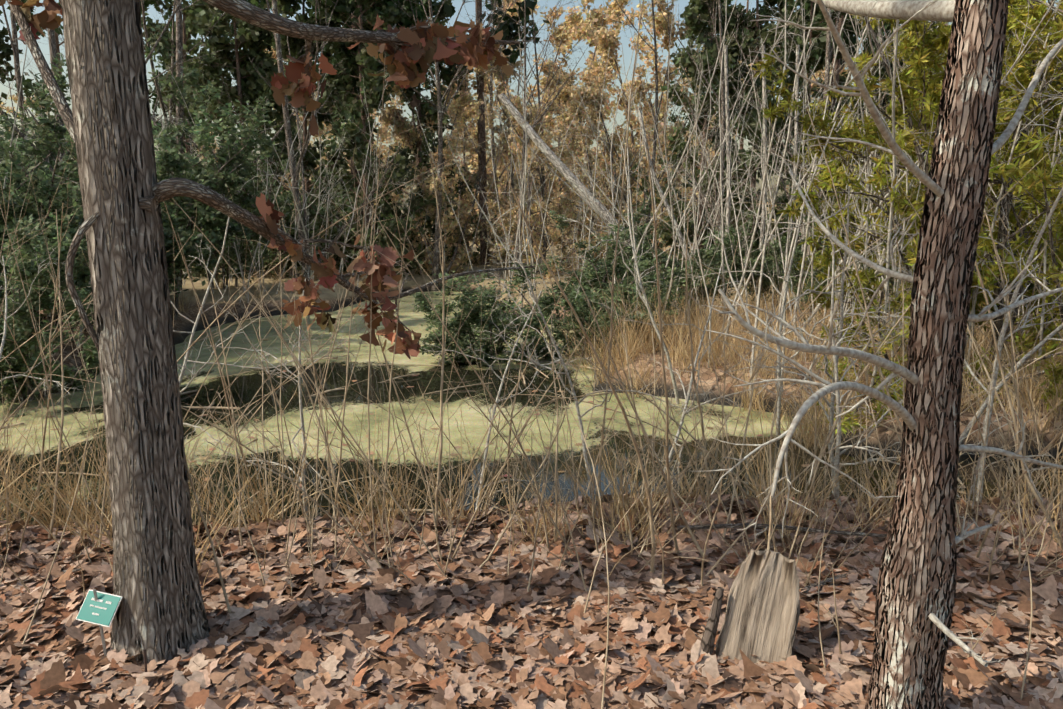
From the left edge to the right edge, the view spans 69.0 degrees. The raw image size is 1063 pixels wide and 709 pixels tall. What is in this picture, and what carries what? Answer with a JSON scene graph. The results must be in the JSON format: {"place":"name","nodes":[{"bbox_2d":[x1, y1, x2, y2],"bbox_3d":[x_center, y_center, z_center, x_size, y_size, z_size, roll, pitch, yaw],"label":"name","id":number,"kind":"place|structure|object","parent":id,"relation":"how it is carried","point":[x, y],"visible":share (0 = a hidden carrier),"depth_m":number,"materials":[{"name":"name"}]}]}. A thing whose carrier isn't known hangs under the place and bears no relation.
{"place":"outdoors","nodes":[
{"label":"outdoors","id":0,"kind":"place"},
{"bbox_2d":[0,0,1058,210],"label":"sky","id":1,"kind":"structure","parent":0,"point":[470,6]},
{"bbox_2d":[0,291,1062,527],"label":"pond water","id":2,"kind":"structure","parent":0,"point":[246,385],"depth_m":7.39,"materials":[{"name":"green liquid"}]},
{"bbox_2d":[6,301,995,512],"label":"floating leaves","id":3,"kind":"object","parent":2,"relation":"on","point":[562,471],"visible":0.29,"depth_m":6.97,"materials":[{"name":"brown plant"}]},
{"bbox_2d":[2,324,1061,512],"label":"floating twigs","id":4,"kind":"object","parent":2,"relation":"on","point":[427,510],"visible":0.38,"depth_m":8.72,"materials":[{"name":"brown wood"}]},
{"bbox_2d":[28,208,1062,646],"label":"ground","id":5,"kind":"structure","parent":0,"point":[330,298],"depth_m":9.78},
{"bbox_2d":[0,10,22,116],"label":"cedar tree","id":6,"kind":"object","parent":5,"relation":"on","point":[6,50],"visible":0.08,"depth_m":24.48,"materials":[{"name":"green plant"}]},
{"bbox_2d":[0,93,51,161],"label":"tan tree","id":7,"kind":"object","parent":5,"relation":"on","point":[14,98],"visible":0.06,"depth_m":75.20,"materials":[{"name":"beige plant"}]},
{"bbox_2d":[6,0,67,151],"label":"pine tree","id":8,"kind":"object","parent":5,"relation":"on","point":[27,83],"visible":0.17,"depth_m":39.47,"materials":[{"name":"green plant"}]},
{"bbox_2d":[0,80,84,296],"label":"shrub","id":9,"kind":"object","parent":5,"relation":"on","point":[41,185],"visible":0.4,"depth_m":9.62,"materials":[{"name":"green plant"}]},
{"bbox_2d":[9,149,80,314],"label":"shrub","id":10,"kind":"object","parent":5,"relation":"on","point":[75,156],"visible":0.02,"depth_m":12.20,"materials":[{"name":"green plant"}]},
{"bbox_2d":[0,53,94,342],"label":"shrub","id":11,"kind":"object","parent":5,"relation":"on","point":[71,229],"visible":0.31,"depth_m":9.29,"materials":[{"name":"green plant"}]},
{"bbox_2d":[0,215,99,406],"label":"shrub","id":12,"kind":"object","parent":5,"relation":"on","point":[22,330],"visible":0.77,"depth_m":7.88,"materials":[{"name":"green plant"}]},
{"bbox_2d":[1,5,152,159],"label":"bare tree","id":13,"kind":"object","parent":5,"relation":"on","point":[14,45],"visible":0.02,"depth_m":18.90,"materials":[{"name":"grey plant"}]},
{"bbox_2d":[76,589,121,655],"bbox_3d":[-1.551,1.072,2.804,0.149,0.460,0.067,2,10,13],"label":"plant label sign","id":14,"kind":"object","parent":5,"relation":"on","point":[99,608],"visible":0.96,"depth_m":2.77,"materials":[{"name":"teal plastic"}]},
{"bbox_2d":[1,23,222,299],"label":"shrub","id":15,"kind":"object","parent":5,"relation":"on","point":[191,76],"visible":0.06,"depth_m":14.88,"materials":[{"name":"green plant"}]},
{"bbox_2d":[0,108,224,331],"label":"shrub","id":16,"kind":"object","parent":5,"relation":"on","point":[167,163],"visible":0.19,"depth_m":11.19,"materials":[{"name":"green plant"}]},
{"bbox_2d":[0,0,231,174],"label":"bare tree","id":17,"kind":"object","parent":5,"relation":"on","point":[52,43],"visible":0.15,"depth_m":13.87,"materials":[{"name":"grey plant"}]},
{"bbox_2d":[0,107,235,222],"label":"shrub","id":18,"kind":"object","parent":5,"relation":"on","point":[33,129],"visible":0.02,"depth_m":15.48,"materials":[{"name":"green plant"}]},
{"bbox_2d":[60,0,198,112],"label":"pine tree","id":19,"kind":"object","parent":5,"relation":"on","point":[147,3],"visible":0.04,"depth_m":29.07,"materials":[{"name":"green plant"}]},
{"bbox_2d":[1,13,270,173],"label":"bare tree","id":20,"kind":"object","parent":5,"relation":"on","point":[190,149],"visible":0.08,"depth_m":22.27,"materials":[{"name":"grey plant"}]},
{"bbox_2d":[15,96,279,320],"bbox_3d":[-6.173,-2.311,12.822,2.943,4.049,4.060,8,13,38],"label":"shrub","id":21,"kind":"object","parent":5,"relation":"on","point":[209,216],"visible":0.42,"depth_m":13.08,"materials":[{"name":"green plant"}]},
{"bbox_2d":[23,0,348,291],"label":"bare tree","id":22,"kind":"object","parent":5,"relation":"on","point":[179,42],"visible":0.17,"depth_m":16.29,"materials":[{"name":"brown plant"}]},
{"bbox_2d":[141,0,256,263],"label":"cedar tree","id":23,"kind":"object","parent":5,"relation":"on","point":[201,4],"visible":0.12,"depth_m":25.68,"materials":[{"name":"green plant"}]},
{"bbox_2d":[154,0,290,185],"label":"bare tree","id":24,"kind":"object","parent":5,"relation":"on","point":[232,84],"visible":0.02,"depth_m":29.37,"materials":[{"name":"grey plant"}]},
{"bbox_2d":[158,115,291,289],"bbox_3d":[-7.472,-3.219,17.753,3.607,4.004,4.186,-2,10,-10],"label":"shrub","id":25,"kind":"object","parent":5,"relation":"on","point":[243,252],"visible":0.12,"depth_m":17.73,"materials":[{"name":"green plant"}]},
{"bbox_2d":[182,0,324,279],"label":"cedar tree","id":26,"kind":"object","parent":5,"relation":"on","point":[252,87],"visible":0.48,"depth_m":21.01,"materials":[{"name":"green plant"}]},
{"bbox_2d":[220,3,286,190],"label":"pine tree","id":27,"kind":"object","parent":5,"relation":"on","point":[231,31],"visible":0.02,"depth_m":65.45,"materials":[{"name":"green plant"}]},
{"bbox_2d":[6,0,544,668],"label":"oak tree","id":28,"kind":"object","parent":5,"relation":"on","point":[160,614],"depth_m":2.70,"materials":[{"name":"wood"}]},
{"bbox_2d":[0,0,513,358],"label":"dead leaves","id":29,"kind":"object","parent":28,"relation":"attached to","point":[404,72],"visible":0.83,"depth_m":3.39,"materials":[{"name":"brown plant"}]},
{"bbox_2d":[246,0,319,221],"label":"pine tree","id":30,"kind":"object","parent":5,"relation":"on","point":[262,3],"depth_m":52.03,"materials":[{"name":"green plant"}]},
{"bbox_2d":[149,0,420,283],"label":"bare tree","id":31,"kind":"object","parent":5,"relation":"on","point":[294,171],"visible":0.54,"depth_m":17.18,"materials":[{"name":"brown plant"}]},
{"bbox_2d":[263,40,331,209],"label":"tan tree","id":32,"kind":"object","parent":5,"relation":"on","point":[300,117],"visible":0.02,"depth_m":38.94,"materials":[{"name":"beige plant"}]},
{"bbox_2d":[225,129,370,278],"bbox_3d":[-6.868,-3.790,20.604,3.739,4.150,4.339,-8,13,-38],"label":"shrub","id":33,"kind":"object","parent":5,"relation":"on","point":[282,199],"visible":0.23,"depth_m":20.13,"materials":[{"name":"green plant"}]},
{"bbox_2d":[229,0,393,267],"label":"cedar tree","id":34,"kind":"object","parent":5,"relation":"on","point":[296,45],"visible":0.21,"depth_m":23.61,"materials":[{"name":"green plant"}]},
{"bbox_2d":[299,117,335,209],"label":"tan tree","id":35,"kind":"object","parent":5,"relation":"on","point":[329,134],"depth_m":58.28,"materials":[{"name":"beige plant"}]},
{"bbox_2d":[305,0,401,215],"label":"pine tree","id":36,"kind":"object","parent":5,"relation":"on","point":[340,8],"visible":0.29,"depth_m":20.70,"materials":[{"name":"green plant"}]},
{"bbox_2d":[288,0,448,295],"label":"cedar tree","id":37,"kind":"object","parent":5,"relation":"on","point":[366,63],"visible":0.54,"depth_m":20.21,"materials":[{"name":"green plant"}]},
{"bbox_2d":[325,84,424,219],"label":"tan tree","id":38,"kind":"object","parent":5,"relation":"on","point":[396,197],"visible":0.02,"depth_m":34.60,"materials":[{"name":"beige plant"}]},
{"bbox_2d":[350,0,455,257],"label":"pine tree","id":39,"kind":"object","parent":5,"relation":"on","point":[448,10],"visible":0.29,"depth_m":22.79,"materials":[{"name":"brown plant"}]},
{"bbox_2d":[360,18,474,258],"bbox_3d":[-3.971,-7.216,25.856,4.765,9.134,3.763,3,11,18],"label":"tan tree","id":40,"kind":"object","parent":5,"relation":"on","point":[400,126],"visible":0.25,"depth_m":25.56,"materials":[{"name":"brown plant"}]},
{"bbox_2d":[360,0,496,265],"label":"cedar tree","id":41,"kind":"object","parent":5,"relation":"on","point":[423,108],"visible":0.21,"depth_m":25.64,"materials":[{"name":"green plant"}]},
{"bbox_2d":[354,0,515,290],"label":"bare tree","id":42,"kind":"object","parent":5,"relation":"on","point":[436,253],"visible":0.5,"depth_m":20.14,"materials":[{"name":"brown plant"}]},
{"bbox_2d":[421,64,449,151],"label":"pine tree","id":43,"kind":"object","parent":5,"relation":"on","point":[426,83],"visible":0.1,"depth_m":96.72,"materials":[{"name":"green plant"}]},
{"bbox_2d":[402,87,486,274],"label":"tan tree","id":44,"kind":"object","parent":5,"relation":"on","point":[465,101],"visible":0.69,"depth_m":21.35,"materials":[{"name":"brown plant"}]},
{"bbox_2d":[39,523,886,591],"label":"fallen branches","id":45,"kind":"object","parent":5,"relation":"on","point":[807,587],"visible":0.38,"depth_m":3.67,"materials":[{"name":"grey wood"}]},
{"bbox_2d":[430,65,510,254],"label":"tan tree","id":46,"kind":"object","parent":5,"relation":"on","point":[468,196],"visible":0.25,"depth_m":29.85,"materials":[{"name":"beige plant"}]},
{"bbox_2d":[412,277,540,364],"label":"shrub","id":47,"kind":"object","parent":5,"relation":"on","point":[478,316],"visible":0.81,"depth_m":10.27,"materials":[{"name":"green plant"}]},
{"bbox_2d":[436,0,539,239],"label":"tan tree","id":48,"kind":"object","parent":5,"relation":"on","point":[474,156],"visible":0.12,"depth_m":43.70,"materials":[{"name":"beige plant"}]},
{"bbox_2d":[425,1,576,239],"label":"bare tree","id":49,"kind":"object","parent":5,"relation":"on","point":[490,87],"visible":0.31,"depth_m":34.13,"materials":[{"name":"brown plant"}]},
{"bbox_2d":[475,0,549,264],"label":"pine tree","id":50,"kind":"object","parent":5,"relation":"on","point":[508,28],"visible":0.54,"depth_m":23.59,"materials":[{"name":"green plant"}]},
{"bbox_2d":[454,39,577,266],"bbox_3d":[-0.487,-6.467,24.952,4.132,7.920,3.263,-3,10,-15],"label":"tan tree","id":51,"kind":"object","parent":5,"relation":"on","point":[497,74],"visible":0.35,"depth_m":24.89,"materials":[{"name":"brown plant"}]},
{"bbox_2d":[493,7,555,190],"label":"bare tree","id":52,"kind":"object","parent":5,"relation":"on","point":[519,80],"visible":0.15,"depth_m":52.40,"materials":[{"name":"grey plant"}]},
{"bbox_2d":[492,44,566,234],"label":"tan tree","id":53,"kind":"object","parent":5,"relation":"on","point":[496,82],"visible":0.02,"depth_m":51.92,"materials":[{"name":"beige plant"}]},
{"bbox_2d":[0,491,1062,708],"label":"litter leaves","id":54,"kind":"object","parent":5,"relation":"on","point":[491,633],"visible":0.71,"depth_m":3.08,"materials":[{"name":"brown plant"}]},
{"bbox_2d":[0,0,1062,708],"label":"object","id":55,"kind":"object","parent":5,"relation":"on","point":[632,438],"visible":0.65,"depth_m":3.75,"materials":[{"name":"brown plant"}]},
{"bbox_2d":[0,249,1062,589],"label":"dry grass","id":56,"kind":"structure","parent":5,"relation":"on","point":[634,345],"depth_m":4.44,"materials":[{"name":"brown plant"}]},
{"bbox_2d":[0,0,1062,412],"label":"bare saplings","id":57,"kind":"object","parent":5,"relation":"on","point":[772,184],"visible":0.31,"depth_m":10.98,"materials":[{"name":"plant"}]},
{"bbox_2d":[0,59,1062,585],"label":"bank brush twigs","id":58,"kind":"object","parent":5,"relation":"on","point":[622,469],"visible":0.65,"depth_m":3.79,"materials":[{"name":"brown plant"}]},
{"bbox_2d":[0,21,1062,520],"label":"bare shrubs","id":59,"kind":"object","parent":5,"relation":"on","point":[840,313],"visible":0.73,"depth_m":5.14,"materials":[{"name":"plant"}]},
{"bbox_2d":[476,0,597,280],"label":"bare tree","id":60,"kind":"object","parent":5,"relation":"on","point":[517,255],"visible":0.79,"depth_m":18.26,"materials":[{"name":"brown plant"}]},
{"bbox_2d":[478,5,601,243],"bbox_3d":[0.633,-11.706,40.445,6.058,13.013,6.161,-6,11,-29],"label":"tan tree","id":61,"kind":"object","parent":5,"relation":"on","point":[575,31],"visible":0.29,"depth_m":39.62,"materials":[{"name":"brown plant"}]},
{"bbox_2d":[492,90,590,279],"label":"tan tree","id":62,"kind":"object","parent":5,"relation":"on","point":[556,238],"visible":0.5,"depth_m":20.37,"materials":[{"name":"brown plant"}]},
{"bbox_2d":[485,0,602,268],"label":"bare tree","id":63,"kind":"object","parent":5,"relation":"on","point":[543,190],"visible":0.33,"depth_m":23.08,"materials":[{"name":"grey plant"}]},
{"bbox_2d":[434,200,708,360],"bbox_3d":[0.605,-0.902,11.079,3.350,2.624,3.180,-4,11,-23],"label":"shrub","id":64,"kind":"object","parent":5,"relation":"on","point":[591,294],"visible":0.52,"depth_m":11.09,"materials":[{"name":"green plant"}]},
{"bbox_2d":[524,54,624,253],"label":"tan tree","id":65,"kind":"object","parent":5,"relation":"on","point":[559,117],"visible":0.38,"depth_m":31.45,"materials":[{"name":"brown plant"}]},
{"bbox_2d":[542,70,626,271],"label":"tan tree","id":66,"kind":"object","parent":5,"relation":"on","point":[566,97],"visible":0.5,"depth_m":22.26,"materials":[{"name":"brown plant"}]},
{"bbox_2d":[524,0,654,234],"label":"tan tree","id":67,"kind":"object","parent":5,"relation":"on","point":[592,60],"visible":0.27,"depth_m":48.98,"materials":[{"name":"brown plant"}]},
{"bbox_2d":[577,83,622,224],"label":"tan tree","id":68,"kind":"object","parent":5,"relation":"on","point":[594,84],"visible":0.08,"depth_m":68.63,"materials":[{"name":"brown plant"}]},
{"bbox_2d":[535,258,690,360],"bbox_3d":[1.097,-0.527,10.411,2.294,1.420,1.976,-8,13,-38],"label":"shrub","id":69,"kind":"object","parent":5,"relation":"on","point":[578,309],"visible":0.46,"depth_m":10.24,"materials":[{"name":"green plant"}]},
{"bbox_2d":[577,73,658,253],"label":"tan tree","id":70,"kind":"object","parent":5,"relation":"on","point":[594,94],"visible":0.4,"depth_m":25.88,"materials":[{"name":"brown plant"}]},
{"bbox_2d":[521,210,730,328],"bbox_3d":[1.663,-1.218,11.792,2.867,1.936,2.470,8,13,40],"label":"shrub","id":71,"kind":"object","parent":5,"relation":"on","point":[706,257],"visible":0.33,"depth_m":11.77,"materials":[{"name":"green plant"}]},
{"bbox_2d":[580,9,678,230],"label":"tan tree","id":72,"kind":"object","parent":5,"relation":"on","point":[601,37],"visible":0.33,"depth_m":45.26,"materials":[{"name":"brown plant"}]},
{"bbox_2d":[498,45,799,309],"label":"bare tree trunks","id":73,"kind":"object","parent":5,"relation":"on","point":[571,178],"visible":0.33,"depth_m":14.32,"materials":[{"name":"grey plant"}]},
{"bbox_2d":[624,94,674,208],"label":"tan tree","id":74,"kind":"object","parent":5,"relation":"on","point":[659,116],"visible":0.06,"depth_m":50.69,"materials":[{"name":"brown plant"}]},
{"bbox_2d":[623,0,706,239],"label":"tan tree","id":75,"kind":"object","parent":5,"relation":"on","point":[661,21],"visible":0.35,"depth_m":41.25,"materials":[{"name":"brown plant"}]},
{"bbox_2d":[620,63,709,255],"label":"tan tree","id":76,"kind":"object","parent":5,"relation":"on","point":[639,83],"visible":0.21,"depth_m":30.81,"materials":[{"name":"brown plant"}]},
{"bbox_2d":[592,0,746,238],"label":"bare tree","id":77,"kind":"object","parent":5,"relation":"on","point":[657,112],"visible":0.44,"depth_m":24.96,"materials":[{"name":"brown plant"}]},
{"bbox_2d":[667,33,719,141],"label":"pine tree","id":78,"kind":"object","parent":5,"relation":"on","point":[672,115],"visible":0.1,"depth_m":87.93,"materials":[{"name":"green plant"}]},
{"bbox_2d":[619,0,781,281],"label":"cedar tree","id":79,"kind":"object","parent":5,"relation":"on","point":[693,10],"visible":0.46,"depth_m":19.57,"materials":[{"name":"green plant"}]},
{"bbox_2d":[650,222,753,314],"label":"shrub","id":80,"kind":"object","parent":5,"relation":"on","point":[731,234],"visible":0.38,"depth_m":13.22,"materials":[{"name":"green plant"}]},
{"bbox_2d":[680,61,754,245],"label":"tan tree","id":81,"kind":"object","parent":5,"relation":"on","point":[713,155],"visible":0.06,"depth_m":35.91,"materials":[{"name":"brown plant"}]},
{"bbox_2d":[655,0,805,293],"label":"bare tree","id":82,"kind":"object","parent":5,"relation":"on","point":[723,113],"visible":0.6,"depth_m":16.11,"materials":[{"name":"brown plant"}]},
{"bbox_2d":[712,0,776,153],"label":"pine tree","id":83,"kind":"object","parent":5,"relation":"on","point":[761,9],"depth_m":45.15,"materials":[{"name":"green plant"}]},
{"bbox_2d":[670,0,832,259],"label":"cedar tree","id":84,"kind":"object","parent":5,"relation":"on","point":[755,26],"visible":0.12,"depth_m":23.54,"materials":[{"name":"green plant"}]},
{"bbox_2d":[716,548,799,665],"bbox_3d":[0.840,1.004,2.858,0.266,0.560,0.088,12,-3,14],"label":"tree stump","id":85,"kind":"object","parent":5,"relation":"on","point":[761,619],"visible":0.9,"depth_m":2.84,"materials":[{"name":"beige wood"}]},
{"bbox_2d":[730,199,845,305],"bbox_3d":[4.483,-1.850,14.654,2.079,2.214,2.190,-2,10,-13],"label":"shrub","id":86,"kind":"object","parent":5,"relation":"on","point":[766,284],"visible":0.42,"depth_m":14.24,"materials":[{"name":"green plant"}]},
{"bbox_2d":[767,58,856,239],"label":"tan tree","id":87,"kind":"object","parent":5,"relation":"on","point":[817,73],"depth_m":37.22,"materials":[{"name":"brown plant"}]},
{"bbox_2d":[742,203,890,321],"bbox_3d":[4.832,-1.433,12.694,2.078,2.101,1.973,-9,13,-40],"label":"shrub","id":88,"kind":"object","parent":5,"relation":"on","point":[795,279],"visible":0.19,"depth_m":12.71,"materials":[{"name":"green plant"}]},
{"bbox_2d":[752,0,883,272],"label":"cedar tree","id":89,"kind":"object","parent":5,"relation":"on","point":[816,55],"visible":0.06,"depth_m":20.57,"materials":[{"name":"green plant"}]},
{"bbox_2d":[701,7,946,277],"bbox_3d":[6.925,-8.100,17.968,4.818,13.992,6.380,-4,11,-21],"label":"bare tree","id":90,"kind":"object","parent":5,"relation":"on","point":[828,55],"visible":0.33,"depth_m":18.10,"materials":[{"name":"grey plant"}]},
{"bbox_2d":[778,0,873,256],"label":"pine tree","id":91,"kind":"object","parent":5,"relation":"on","point":[853,40],"visible":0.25,"depth_m":21.18,"materials":[{"name":"green plant"}]},
{"bbox_2d":[650,0,1062,708],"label":"tree","id":92,"kind":"object","parent":5,"relation":"on","point":[916,583],"depth_m":2.23,"materials":[{"name":"brown wood"}]},
{"bbox_2d":[808,19,910,259],"bbox_3d":[11.340,-6.839,25.864,5.428,12.643,6.199,-6,11,-29],"label":"cedar tree","id":93,"kind":"object","parent":5,"relation":"on","point":[842,79],"visible":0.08,"depth_m":24.76,"materials":[{"name":"green plant"}]},
{"bbox_2d":[811,228,909,297],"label":"shrub","id":94,"kind":"object","parent":5,"relation":"on","point":[890,288],"depth_m":15.05,"materials":[{"name":"green plant"}]},
{"bbox_2d":[784,22,994,318],"bbox_3d":[5.973,-2.660,12.874,3.133,5.419,3.107,5,11,28],"label":"broad tree","id":95,"kind":"object","parent":5,"relation":"on","point":[817,264],"visible":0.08,"depth_m":12.45,"materials":[{"name":"green plant"}]},
{"bbox_2d":[776,18,1007,224],"bbox_3d":[8.258,-8.623,16.293,5.458,15.849,7.227,4,11,24],"label":"bare tree","id":96,"kind":"object","parent":5,"relation":"on","point":[886,191],"visible":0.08,"depth_m":16.52,"materials":[{"name":"grey plant"}]},
{"bbox_2d":[750,16,1062,437],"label":"broad tree","id":97,"kind":"object","parent":5,"relation":"on","point":[921,55],"visible":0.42,"depth_m":6.91,"materials":[{"name":"green plant"}]},
{"bbox_2d":[844,21,997,259],"bbox_3d":[10.985,-6.203,21.992,5.536,12.280,4.649,6,12,31],"label":"cedar tree","id":98,"kind":"object","parent":5,"relation":"on","point":[888,97],"visible":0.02,"depth_m":22.17,"materials":[{"name":"green plant"}]},
{"bbox_2d":[802,5,1062,329],"bbox_3d":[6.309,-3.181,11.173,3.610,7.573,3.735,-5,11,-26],"label":"foliage","id":99,"kind":"object","parent":5,"relation":"on","point":[879,210],"visible":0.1,"depth_m":11.36,"materials":[{"name":"green plant"}]},
{"bbox_2d":[805,0,1062,381],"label":"foliage","id":100,"kind":"object","parent":5,"relation":"on","point":[1052,115],"visible":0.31,"depth_m":7.83,"materials":[{"name":"green plant"}]},
{"bbox_2d":[863,0,1062,320],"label":"foliage","id":101,"kind":"object","parent":5,"relation":"on","point":[1054,218],"depth_m":10.31,"materials":[{"name":"green plant"}]},
{"bbox_2d":[878,0,1062,318],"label":"foliage","id":102,"kind":"object","parent":5,"relation":"on","point":[1030,291],"visible":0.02,"depth_m":12.67,"materials":[{"name":"green plant"}]},
{"bbox_2d":[989,0,1062,329],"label":"foliage","id":103,"kind":"object","parent":5,"relation":"on","point":[1042,168],"visible":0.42,"depth_m":6.76,"materials":[{"name":"green plant"}]},
{"bbox_2d":[1026,128,1062,335],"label":"foliage","id":104,"kind":"object","parent":5,"relation":"on","point":[1053,139],"visible":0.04,"depth_m":8.74,"materials":[{"name":"green plant"}]},
{"bbox_2d":[701,587,723,654],"bbox_3d":[0.656,1.055,2.864,0.102,0.404,0.056,-4,11,-20],"label":"stick","id":105,"kind":"object","parent":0,"point":[708,637],"visible":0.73,"depth_m":2.83,"materials":[{"name":"wood"}]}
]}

